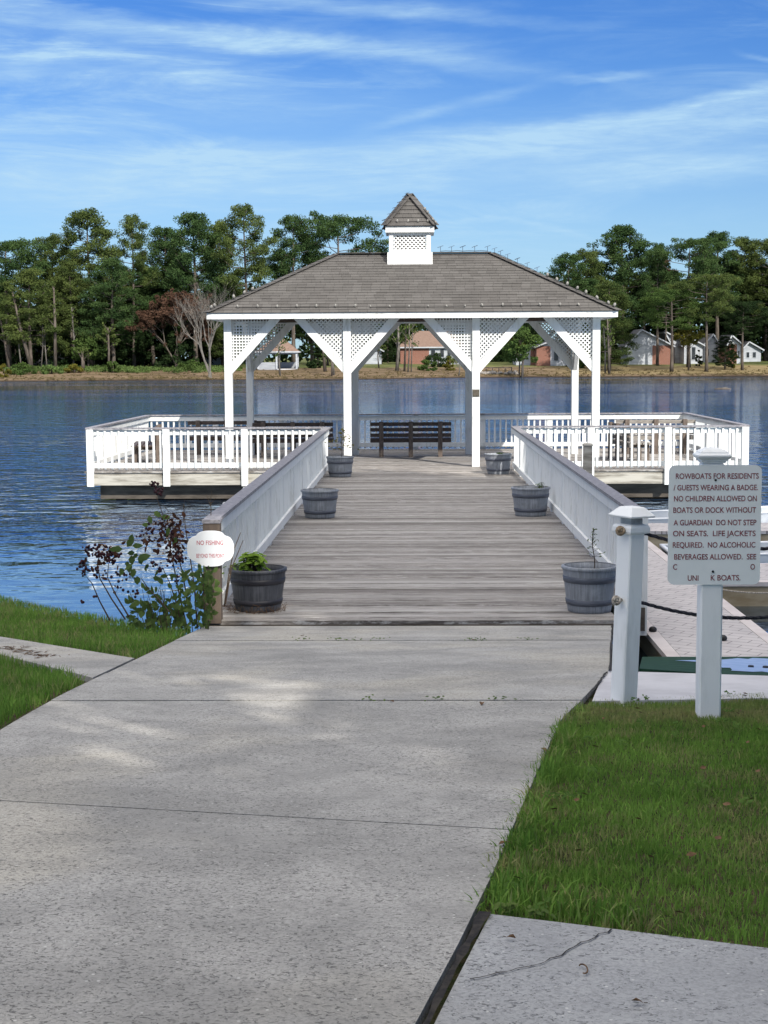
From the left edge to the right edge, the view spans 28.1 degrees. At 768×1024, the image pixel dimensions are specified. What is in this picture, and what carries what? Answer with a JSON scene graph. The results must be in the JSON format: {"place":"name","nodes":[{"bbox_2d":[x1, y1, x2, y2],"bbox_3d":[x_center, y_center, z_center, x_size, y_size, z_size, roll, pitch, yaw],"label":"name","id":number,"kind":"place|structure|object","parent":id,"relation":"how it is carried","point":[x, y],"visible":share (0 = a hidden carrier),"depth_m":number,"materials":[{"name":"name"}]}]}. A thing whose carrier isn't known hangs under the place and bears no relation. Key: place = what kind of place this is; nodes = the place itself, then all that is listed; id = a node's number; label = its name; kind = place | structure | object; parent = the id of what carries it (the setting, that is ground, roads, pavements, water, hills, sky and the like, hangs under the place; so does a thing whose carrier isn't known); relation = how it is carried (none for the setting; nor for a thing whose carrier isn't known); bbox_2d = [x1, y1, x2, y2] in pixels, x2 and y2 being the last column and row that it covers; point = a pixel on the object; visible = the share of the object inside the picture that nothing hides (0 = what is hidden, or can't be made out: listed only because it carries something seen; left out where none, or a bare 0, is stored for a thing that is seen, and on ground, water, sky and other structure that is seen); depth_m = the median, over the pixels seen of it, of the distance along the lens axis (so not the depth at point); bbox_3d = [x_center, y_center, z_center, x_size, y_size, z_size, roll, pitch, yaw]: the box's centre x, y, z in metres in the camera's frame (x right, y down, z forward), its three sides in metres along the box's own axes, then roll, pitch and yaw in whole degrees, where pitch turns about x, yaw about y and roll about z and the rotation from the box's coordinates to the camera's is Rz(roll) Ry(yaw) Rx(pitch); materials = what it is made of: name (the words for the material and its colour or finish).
{"place":"outdoors","nodes":[
{"label":"outdoors","id":0,"kind":"place"},
{"bbox_2d":[0,651,87,727],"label":"grass","id":1,"kind":"structure","parent":0,"point":[34,685],"depth_m":8.82,"materials":[{"name":"plant"}]},
{"bbox_2d":[0,637,133,681],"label":"side path","id":2,"kind":"structure","parent":0,"point":[92,664],"depth_m":10.67,"materials":[{"name":"concrete"}]},
{"bbox_2d":[0,595,190,658],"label":"grass","id":3,"kind":"structure","parent":0,"point":[94,637],"depth_m":13.40,"materials":[{"name":"plant"}]},
{"bbox_2d":[0,625,612,1023],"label":"concrete walkway","id":4,"kind":"structure","parent":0,"point":[245,825],"depth_m":5.35,"materials":[{"name":"concrete"}]},
{"bbox_2d":[292,636,555,918],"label":"weeds","id":5,"kind":"object","parent":4,"relation":"on","point":[513,904],"visible":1,"depth_m":4.24,"materials":[{"name":"green plant"}]},
{"bbox_2d":[0,376,767,671],"bbox_3d":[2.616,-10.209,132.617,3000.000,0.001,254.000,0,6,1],"label":"lake water","id":6,"kind":"structure","parent":0,"point":[56,513],"depth_m":69.64,"materials":[{"name":"blue liquid"}]},
{"bbox_2d":[85,448,697,630],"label":"pier","id":7,"kind":"structure","parent":6,"relation":"in","point":[425,537],"depth_m":20.20,"materials":[{"name":"wood"}]},
{"bbox_2d":[85,415,150,462],"bbox_3d":[-6.348,-1.569,37.019,0.208,1.263,7.520,0,6,1],"label":"railing","id":8,"kind":"object","parent":7,"relation":"attached to","point":[141,421],"visible":0.55,"depth_m":36.59,"materials":[{"name":"white paint"}]},
{"bbox_2d":[131,424,161,462],"bbox_3d":[-5.553,-1.594,36.003,0.635,0.865,1.980,-1,6,-6],"label":"bench","id":9,"kind":"object","parent":7,"relation":"on","point":[143,447],"visible":0.66,"depth_m":35.28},
{"bbox_2d":[86,427,322,486],"bbox_3d":[-3.843,-1.192,33.116,5.119,1.263,0.208,0,6,1],"label":"railing","id":10,"kind":"object","parent":7,"relation":"attached to","point":[244,465],"visible":0.88,"depth_m":33.09,"materials":[{"name":"white paint"}]},
{"bbox_2d":[202,518,222,623],"bbox_3d":[-1.578,0.540,14.169,0.165,0.962,0.178,0,6,1],"label":"end post","id":11,"kind":"object","parent":7,"relation":"on","point":[211,524],"visible":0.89,"depth_m":14.11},
{"bbox_2d":[187,531,233,566],"bbox_3d":[-1.584,0.334,14.030,0.430,0.330,0.014,0,6,1],"label":"oval sign","id":12,"kind":"object","parent":11,"relation":"attached to","point":[210,548],"visible":1,"depth_m":14.03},
{"bbox_2d":[188,420,265,454],"bbox_3d":[-3.971,-1.912,39.107,1.980,0.865,0.635,0,6,2],"label":"bench","id":13,"kind":"object","parent":7,"relation":"on","point":[197,423],"visible":0.35,"depth_m":38.86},
{"bbox_2d":[228,564,286,612],"bbox_3d":[-1.213,0.737,14.773,0.564,0.407,0.564,0,6,1],"label":"barrel planter","id":14,"kind":"object","parent":7,"relation":"on","point":[263,587],"visible":0.95,"depth_m":14.57,"materials":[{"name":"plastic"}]},
{"bbox_2d":[231,552,270,570],"bbox_3d":[-1.241,0.509,14.711,0.466,0.244,0.361,3,6,28],"label":"leafy plant","id":15,"kind":"object","parent":14,"relation":"in","point":[255,560],"visible":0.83,"depth_m":14.66,"materials":[{"name":"green plant"}]},
{"bbox_2d":[205,427,330,603],"bbox_3d":[-1.429,-0.264,23.709,0.208,1.263,18.970,0,6,1],"label":"railing","id":16,"kind":"object","parent":7,"relation":"on","point":[259,511],"visible":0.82,"depth_m":19.79,"materials":[{"name":"white paint"}]},
{"bbox_2d":[252,422,333,457],"bbox_3d":[-2.235,-1.798,37.878,1.980,0.865,0.635,0,6,0],"label":"bench","id":17,"kind":"object","parent":7,"relation":"on","point":[282,440],"visible":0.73,"depth_m":37.62,"materials":[{"name":"wood"}]},
{"bbox_2d":[301,488,338,518],"bbox_3d":[-0.975,-0.130,23.326,0.580,0.427,0.580,0,6,1],"label":"barrel planter","id":18,"kind":"object","parent":7,"relation":"on","point":[319,503],"visible":1,"depth_m":23.12,"materials":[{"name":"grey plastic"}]},
{"bbox_2d":[326,455,353,476],"bbox_3d":[-0.896,-0.931,31.387,0.570,0.417,0.570,0,6,1],"label":"barrel planter","id":19,"kind":"object","parent":7,"relation":"on","point":[339,466],"visible":1,"depth_m":31.18,"materials":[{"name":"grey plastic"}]},
{"bbox_2d":[370,421,450,456],"bbox_3d":[0.659,-1.803,37.770,1.980,0.865,0.635,0,6,1],"label":"bench","id":20,"kind":"object","parent":7,"relation":"on","point":[410,437],"visible":1,"depth_m":37.52,"materials":[{"name":"wood"}]},
{"bbox_2d":[203,193,621,466],"bbox_3d":[0.657,-4.319,36.043,9.124,6.216,5.486,0,6,1],"label":"gazebo","id":21,"kind":"object","parent":7,"relation":"on","point":[414,272],"visible":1,"depth_m":34.05,"materials":[{"name":"white paint"}]},
{"bbox_2d":[150,412,684,449],"bbox_3d":[0.841,-1.973,40.678,14.170,1.263,0.208,0,6,1],"label":"railing","id":22,"kind":"object","parent":7,"relation":"attached to","point":[547,417],"visible":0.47,"depth_m":40.59,"materials":[{"name":"white paint"}]},
{"bbox_2d":[484,453,511,474],"bbox_3d":[2.375,-1.006,31.918,0.580,0.427,0.580,0,6,1],"label":"barrel planter","id":23,"kind":"object","parent":7,"relation":"on","point":[497,464],"visible":1,"depth_m":31.71,"materials":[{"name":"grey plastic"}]},
{"bbox_2d":[511,485,549,516],"bbox_3d":[2.238,-0.165,23.461,0.600,0.437,0.600,0,6,1],"label":"barrel planter","id":24,"kind":"object","parent":7,"relation":"on","point":[530,500],"visible":0.99,"depth_m":23.25,"materials":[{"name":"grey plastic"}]},
{"bbox_2d":[511,426,647,635],"bbox_3d":[2.651,-0.319,24.041,0.208,1.263,18.140,0,6,1],"label":"railing","id":25,"kind":"object","parent":7,"relation":"attached to","point":[581,503],"visible":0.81,"depth_m":20.12,"materials":[{"name":"white paint"}]},
{"bbox_2d":[561,562,615,613],"bbox_3d":[1.954,0.721,14.609,0.536,0.437,0.536,0,6,1],"label":"barrel planter","id":26,"kind":"object","parent":7,"relation":"on","point":[589,588],"visible":0.95,"depth_m":14.42,"materials":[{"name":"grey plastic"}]},
{"bbox_2d":[608,422,651,460],"bbox_3d":[5.730,-1.646,35.938,0.635,0.865,1.980,-1,6,-5],"label":"bench","id":27,"kind":"object","parent":7,"relation":"on","point":[628,442],"visible":0.65,"depth_m":35.80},
{"bbox_2d":[518,425,748,484],"bbox_3d":[5.320,-1.222,32.933,4.931,1.263,0.208,0,6,1],"label":"railing","id":28,"kind":"object","parent":7,"relation":"attached to","point":[668,462],"visible":0.77,"depth_m":32.89,"materials":[{"name":"white paint"}]},
{"bbox_2d":[616,419,695,453],"bbox_3d":[6.758,-1.902,38.444,1.980,0.865,0.635,0,6,0],"label":"bench","id":29,"kind":"object","parent":7,"relation":"on","point":[656,435],"visible":0.42,"depth_m":38.18,"materials":[{"name":"wood"}]},
{"bbox_2d":[683,412,749,460],"bbox_3d":[7.881,-1.615,36.735,0.208,1.263,7.520,0,6,1],"label":"railing","id":30,"kind":"object","parent":7,"relation":"attached to","point":[701,420],"visible":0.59,"depth_m":36.49,"materials":[{"name":"white paint"}]},
{"bbox_2d":[582,443,592,473],"bbox_3d":[3.582,0.162,27.086,0.170,2.750,0.170,0,6,1],"label":"mooring post","id":31,"kind":"object","parent":6,"relation":"in","point":[587,457],"visible":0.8,"depth_m":26.90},
{"bbox_2d":[611,523,767,656],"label":"floating dock","id":32,"kind":"object","parent":6,"relation":"on","point":[670,634],"visible":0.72,"depth_m":16.42,"materials":[{"name":"beige tile"}]},
{"bbox_2d":[648,506,767,522],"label":"rowboat","id":33,"kind":"object","parent":6,"relation":"on","point":[661,516],"visible":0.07,"depth_m":26.64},
{"bbox_2d":[659,541,767,562],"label":"rowboat","id":34,"kind":"object","parent":6,"relation":"on","point":[763,554],"visible":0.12,"depth_m":22.37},
{"bbox_2d":[0,358,767,1023],"bbox_3d":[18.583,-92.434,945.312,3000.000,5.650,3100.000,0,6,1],"label":"ground","id":35,"kind":"structure","parent":0,"point":[302,372],"depth_m":6.51,"materials":[{"name":"plant"}]},
{"bbox_2d":[8,288,32,367],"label":"slender tree","id":36,"kind":"object","parent":35,"relation":"on","point":[24,342],"visible":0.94,"depth_m":241.25,"materials":[{"name":"plant"}]},
{"bbox_2d":[6,361,38,374],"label":"shrub","id":37,"kind":"object","parent":35,"relation":"on","point":[26,368],"visible":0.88,"depth_m":233.34,"materials":[{"name":"green plant"}]},
{"bbox_2d":[0,308,51,365],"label":"broadleaf tree","id":38,"kind":"object","parent":35,"relation":"on","point":[16,359],"visible":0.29,"depth_m":259.99,"materials":[{"name":"plant"}]},
{"bbox_2d":[0,237,57,365],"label":"pine tree","id":39,"kind":"object","parent":35,"relation":"on","point":[18,250],"visible":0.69,"depth_m":247.52,"materials":[{"name":"green plant"}]},
{"bbox_2d":[0,267,61,364],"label":"pine tree","id":40,"kind":"object","parent":35,"relation":"on","point":[30,292],"visible":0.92,"depth_m":241.58,"materials":[{"name":"green plant"}]},
{"bbox_2d":[44,281,58,366],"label":"slender tree","id":41,"kind":"object","parent":35,"relation":"on","point":[53,296],"visible":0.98,"depth_m":242.15,"materials":[{"name":"plant"}]},
{"bbox_2d":[30,233,77,364],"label":"pine tree","id":42,"kind":"object","parent":35,"relation":"on","point":[53,240],"visible":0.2,"depth_m":259.03,"materials":[{"name":"green plant"}]},
{"bbox_2d":[37,332,72,365],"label":"broadleaf tree","id":43,"kind":"object","parent":35,"relation":"on","point":[60,361],"visible":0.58,"depth_m":248.89,"materials":[{"name":"plant"}]},
{"bbox_2d":[40,261,100,363],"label":"pine tree","id":44,"kind":"object","parent":35,"relation":"on","point":[74,287],"visible":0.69,"depth_m":247.27,"materials":[{"name":"green plant"}]},
{"bbox_2d":[51,207,126,365],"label":"pine tree","id":45,"kind":"object","parent":35,"relation":"on","point":[96,232],"visible":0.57,"depth_m":252.36,"materials":[{"name":"green plant"}]},
{"bbox_2d":[70,334,107,365],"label":"broadleaf tree","id":46,"kind":"object","parent":35,"relation":"on","point":[89,342],"visible":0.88,"depth_m":244.91,"materials":[{"name":"green plant"}]},
{"bbox_2d":[74,257,148,361],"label":"pine tree","id":47,"kind":"object","parent":35,"relation":"on","point":[114,285],"visible":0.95,"depth_m":245.75,"materials":[{"name":"green plant"}]},
{"bbox_2d":[0,364,241,372],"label":"undergrowth","id":48,"kind":"object","parent":35,"relation":"on","point":[138,369],"visible":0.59,"depth_m":241.26,"materials":[{"name":"green plant"}]},
{"bbox_2d":[113,213,162,366],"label":"pine tree","id":49,"kind":"object","parent":35,"relation":"on","point":[138,243],"visible":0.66,"depth_m":254.88,"materials":[{"name":"green plant"}]},
{"bbox_2d":[115,285,172,366],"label":"broadleaf tree","id":50,"kind":"object","parent":35,"relation":"on","point":[142,344],"visible":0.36,"depth_m":259.30,"materials":[{"name":"plant"}]},
{"bbox_2d":[126,265,171,365],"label":"pine tree","id":51,"kind":"object","parent":35,"relation":"on","point":[141,279],"visible":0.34,"depth_m":259.51,"materials":[{"name":"green plant"}]},
{"bbox_2d":[76,481,242,634],"bbox_3d":[-2.035,0.423,13.952,1.451,1.444,1.011,0,6,1],"label":"wild shrub","id":52,"kind":"object","parent":35,"relation":"on","point":[177,613],"visible":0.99,"depth_m":13.69,"materials":[{"name":"green plant"}]},
{"bbox_2d":[131,225,193,352],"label":"pine tree","id":53,"kind":"object","parent":35,"relation":"on","point":[157,246],"visible":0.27,"depth_m":264.35,"materials":[{"name":"green plant"}]},
{"bbox_2d":[125,288,212,366],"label":"russet tree","id":54,"kind":"object","parent":35,"relation":"on","point":[157,311],"visible":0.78,"depth_m":244.44,"materials":[{"name":"brown plant"}]},
{"bbox_2d":[154,336,198,368],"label":"broadleaf tree","id":55,"kind":"object","parent":35,"relation":"on","point":[182,347],"visible":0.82,"depth_m":246.69,"materials":[{"name":"plant"}]},
{"bbox_2d":[151,253,202,359],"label":"pine tree","id":56,"kind":"object","parent":35,"relation":"on","point":[167,259],"visible":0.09,"depth_m":262.51,"materials":[{"name":"green plant"}]},
{"bbox_2d":[155,211,229,361],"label":"pine tree","id":57,"kind":"object","parent":35,"relation":"on","point":[196,228],"visible":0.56,"depth_m":252.08,"materials":[{"name":"green plant"}]},
{"bbox_2d":[168,281,235,377],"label":"bare tree","id":58,"kind":"object","parent":35,"relation":"on","point":[199,343],"visible":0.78,"depth_m":226.03,"materials":[{"name":"brown plant"}]},
{"bbox_2d":[196,219,244,365],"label":"pine tree","id":59,"kind":"object","parent":35,"relation":"on","point":[217,247],"visible":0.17,"depth_m":263.48,"materials":[{"name":"green plant"}]},
{"bbox_2d":[201,280,244,365],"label":"pine tree","id":60,"kind":"object","parent":35,"relation":"on","point":[217,344],"visible":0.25,"depth_m":259.50,"materials":[{"name":"green plant"}]},
{"bbox_2d":[210,203,280,291],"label":"pine tree","id":61,"kind":"object","parent":35,"relation":"on","point":[229,239],"visible":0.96,"depth_m":249.22,"materials":[{"name":"green plant"}]},
{"bbox_2d":[255,337,300,369],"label":"house","id":62,"kind":"structure","parent":35,"relation":"on","point":[290,348],"depth_m":244.51,"materials":[{"name":"white"}]},
{"bbox_2d":[263,213,325,361],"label":"pine tree","id":63,"kind":"object","parent":35,"relation":"on","point":[292,224],"visible":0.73,"depth_m":254.34,"materials":[{"name":"green plant"}]},
{"bbox_2d":[286,324,330,361],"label":"pine tree","id":64,"kind":"object","parent":35,"relation":"on","point":[298,335],"visible":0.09,"depth_m":268.59,"materials":[{"name":"green plant"}]},
{"bbox_2d":[291,210,388,345],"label":"pine tree","id":65,"kind":"object","parent":35,"relation":"on","point":[326,227],"visible":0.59,"depth_m":258.76,"materials":[{"name":"green plant"}]},
{"bbox_2d":[0,244,767,365],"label":"woods","id":66,"kind":"object","parent":35,"relation":"on","point":[754,337],"visible":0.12,"depth_m":284.92,"materials":[{"name":"plant"}]},
{"bbox_2d":[0,364,767,380],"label":"shore grass","id":67,"kind":"structure","parent":35,"relation":"on","point":[397,372],"depth_m":236.09,"materials":[{"name":"plant"}]},
{"bbox_2d":[400,331,462,363],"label":"house","id":68,"kind":"structure","parent":35,"relation":"on","point":[429,343],"depth_m":274.54,"materials":[{"name":"orange brick"}]},
{"bbox_2d":[500,326,543,376],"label":"broadleaf tree","id":69,"kind":"object","parent":35,"relation":"on","point":[521,333],"visible":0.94,"depth_m":237.20,"materials":[{"name":"green plant"}]},
{"bbox_2d":[464,700,606,914],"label":"grass","id":70,"kind":"structure","parent":35,"relation":"on","point":[483,908],"depth_m":5.42,"materials":[{"name":"plant"}]},
{"bbox_2d":[532,339,566,365],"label":"house","id":71,"kind":"structure","parent":35,"relation":"on","point":[546,354],"depth_m":264.16,"materials":[{"name":"orange brick"}]},
{"bbox_2d":[539,252,595,366],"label":"pine tree","id":72,"kind":"object","parent":35,"relation":"on","point":[562,262],"visible":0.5,"depth_m":257.45,"materials":[{"name":"green plant"}]},
{"bbox_2d":[556,278,616,344],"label":"pine tree","id":73,"kind":"object","parent":35,"relation":"on","point":[591,283],"visible":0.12,"depth_m":259.85,"materials":[{"name":"green plant"}]},
{"bbox_2d":[565,248,615,353],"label":"pine tree","id":74,"kind":"object","parent":35,"relation":"on","point":[591,256],"visible":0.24,"depth_m":264.74,"materials":[{"name":"green plant"}]},
{"bbox_2d":[580,280,641,369],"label":"evergreen tree","id":75,"kind":"object","parent":35,"relation":"on","point":[620,327],"visible":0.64,"depth_m":246.66,"materials":[{"name":"plant"}]},
{"bbox_2d":[580,224,670,362],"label":"pine tree","id":76,"kind":"object","parent":35,"relation":"on","point":[617,234],"visible":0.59,"depth_m":277.76,"materials":[{"name":"green plant"}]},
{"bbox_2d":[618,329,674,364],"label":"house","id":77,"kind":"structure","parent":35,"relation":"on","point":[645,353],"depth_m":265.71,"materials":[{"name":"orange brick"}]},
{"bbox_2d":[636,242,678,365],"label":"pine tree","id":78,"kind":"object","parent":35,"relation":"on","point":[652,278],"visible":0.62,"depth_m":258.03,"materials":[{"name":"green plant"}]},
{"bbox_2d":[659,330,679,362],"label":"house","id":79,"kind":"structure","parent":35,"relation":"on","point":[676,349],"depth_m":273.62,"materials":[{"name":"grey wood"}]},
{"bbox_2d":[637,287,713,371],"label":"pine tree","id":80,"kind":"object","parent":35,"relation":"on","point":[659,297],"visible":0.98,"depth_m":242.91,"materials":[{"name":"green plant"}]},
{"bbox_2d":[593,671,767,705],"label":"dock landing","id":81,"kind":"object","parent":35,"relation":"on","point":[658,686],"visible":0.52,"depth_m":8.71,"materials":[{"name":"concrete"}]},
{"bbox_2d":[608,506,654,705],"bbox_3d":[1.301,0.504,8.097,0.172,1.078,0.172,-4,7,-35],"label":"rope post","id":82,"kind":"object","parent":81,"relation":"on","point":[627,611],"visible":0.94,"depth_m":8.05,"materials":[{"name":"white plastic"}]},
{"bbox_2d":[641,601,767,619],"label":"rope","id":83,"kind":"object","parent":82,"relation":"attached to","point":[695,614],"visible":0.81,"depth_m":8.14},
{"bbox_2d":[643,235,729,366],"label":"pine tree","id":84,"kind":"object","parent":35,"relation":"on","point":[699,265],"visible":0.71,"depth_m":253.61,"materials":[{"name":"green plant"}]},
{"bbox_2d":[677,338,704,363],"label":"house","id":85,"kind":"structure","parent":35,"relation":"on","point":[694,351],"depth_m":269.55,"materials":[{"name":"white wood"}]},
{"bbox_2d":[673,325,708,369],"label":"broadleaf tree","id":86,"kind":"object","parent":35,"relation":"on","point":[689,341],"visible":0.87,"depth_m":245.52,"materials":[{"name":"green plant"}]},
{"bbox_2d":[639,657,767,675],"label":"rowboat","id":87,"kind":"object","parent":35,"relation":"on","point":[744,665],"visible":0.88,"depth_m":11.19,"materials":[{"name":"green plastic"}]},
{"bbox_2d":[667,272,743,371],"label":"pine tree","id":88,"kind":"object","parent":35,"relation":"on","point":[717,298],"visible":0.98,"depth_m":241.93,"materials":[{"name":"green plant"}]},
{"bbox_2d":[699,334,717,361],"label":"house","id":89,"kind":"structure","parent":35,"relation":"on","point":[712,340],"depth_m":277.38,"materials":[{"name":"grey wood"}]},
{"bbox_2d":[681,230,746,361],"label":"pine tree","id":90,"kind":"object","parent":35,"relation":"on","point":[722,236],"visible":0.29,"depth_m":282.24,"materials":[{"name":"green plant"}]},
{"bbox_2d":[667,447,761,718],"bbox_3d":[1.611,0.351,7.561,0.448,1.341,0.160,0,6,1],"label":"notice board","id":91,"kind":"object","parent":35,"relation":"on","point":[714,522],"visible":1,"depth_m":7.48,"materials":[{"name":"white plastic"}]},
{"bbox_2d":[710,336,739,369],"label":"evergreen tree","id":92,"kind":"object","parent":35,"relation":"on","point":[723,347],"visible":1,"depth_m":249.40,"materials":[{"name":"plant"}]},
{"bbox_2d":[716,335,743,363],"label":"house","id":93,"kind":"structure","parent":35,"relation":"on","point":[737,342],"depth_m":267.39,"materials":[{"name":"white wood"}]},
{"bbox_2d":[719,300,767,369],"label":"pine tree","id":94,"kind":"object","parent":35,"relation":"on","point":[748,307],"visible":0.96,"depth_m":245.88,"materials":[{"name":"green plant"}]},
{"bbox_2d":[720,236,767,341],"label":"pine tree","id":95,"kind":"object","parent":35,"relation":"on","point":[742,243],"visible":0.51,"depth_m":283.16,"materials":[{"name":"green plant"}]},
{"bbox_2d":[740,341,763,361],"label":"house","id":96,"kind":"structure","parent":35,"relation":"on","point":[751,351],"depth_m":281.22,"materials":[{"name":"white wood"}]},
{"bbox_2d":[740,238,767,317],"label":"pine tree","id":97,"kind":"object","parent":35,"relation":"on","point":[758,278],"visible":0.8,"depth_m":280.97,"materials":[{"name":"green plant"}]},
{"bbox_2d":[742,284,767,360],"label":"pine tree","id":98,"kind":"object","parent":35,"relation":"on","point":[765,351],"visible":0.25,"depth_m":288.46,"materials":[{"name":"green plant"}]},
{"bbox_2d":[0,0,767,358],"label":"sky","id":99,"kind":"structure","parent":0,"point":[529,130],"materials":[{"name":"blue"}]},
{"bbox_2d":[434,914,767,1023],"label":"corner path","id":100,"kind":"structure","parent":0,"point":[674,980],"depth_m":3.73,"materials":[{"name":"grey concrete"}]},
{"bbox_2d":[423,911,490,1023],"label":"expansion joint","id":101,"kind":"object","parent":100,"relation":"on","point":[480,917],"visible":1,"depth_m":3.86,"materials":[{"name":"rubber"}]},
{"bbox_2d":[485,692,767,947],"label":"grass","id":102,"kind":"structure","parent":0,"point":[616,822],"depth_m":5.38,"materials":[{"name":"plant"}]},
{"bbox_2d":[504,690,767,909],"bbox_3d":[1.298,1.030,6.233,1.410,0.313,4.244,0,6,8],"label":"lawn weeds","id":103,"kind":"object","parent":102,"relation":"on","point":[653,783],"visible":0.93,"depth_m":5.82,"materials":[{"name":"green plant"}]},
{"bbox_2d":[514,692,759,916],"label":"leaf litter","id":104,"kind":"object","parent":102,"relation":"on","point":[691,854],"visible":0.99,"depth_m":5.40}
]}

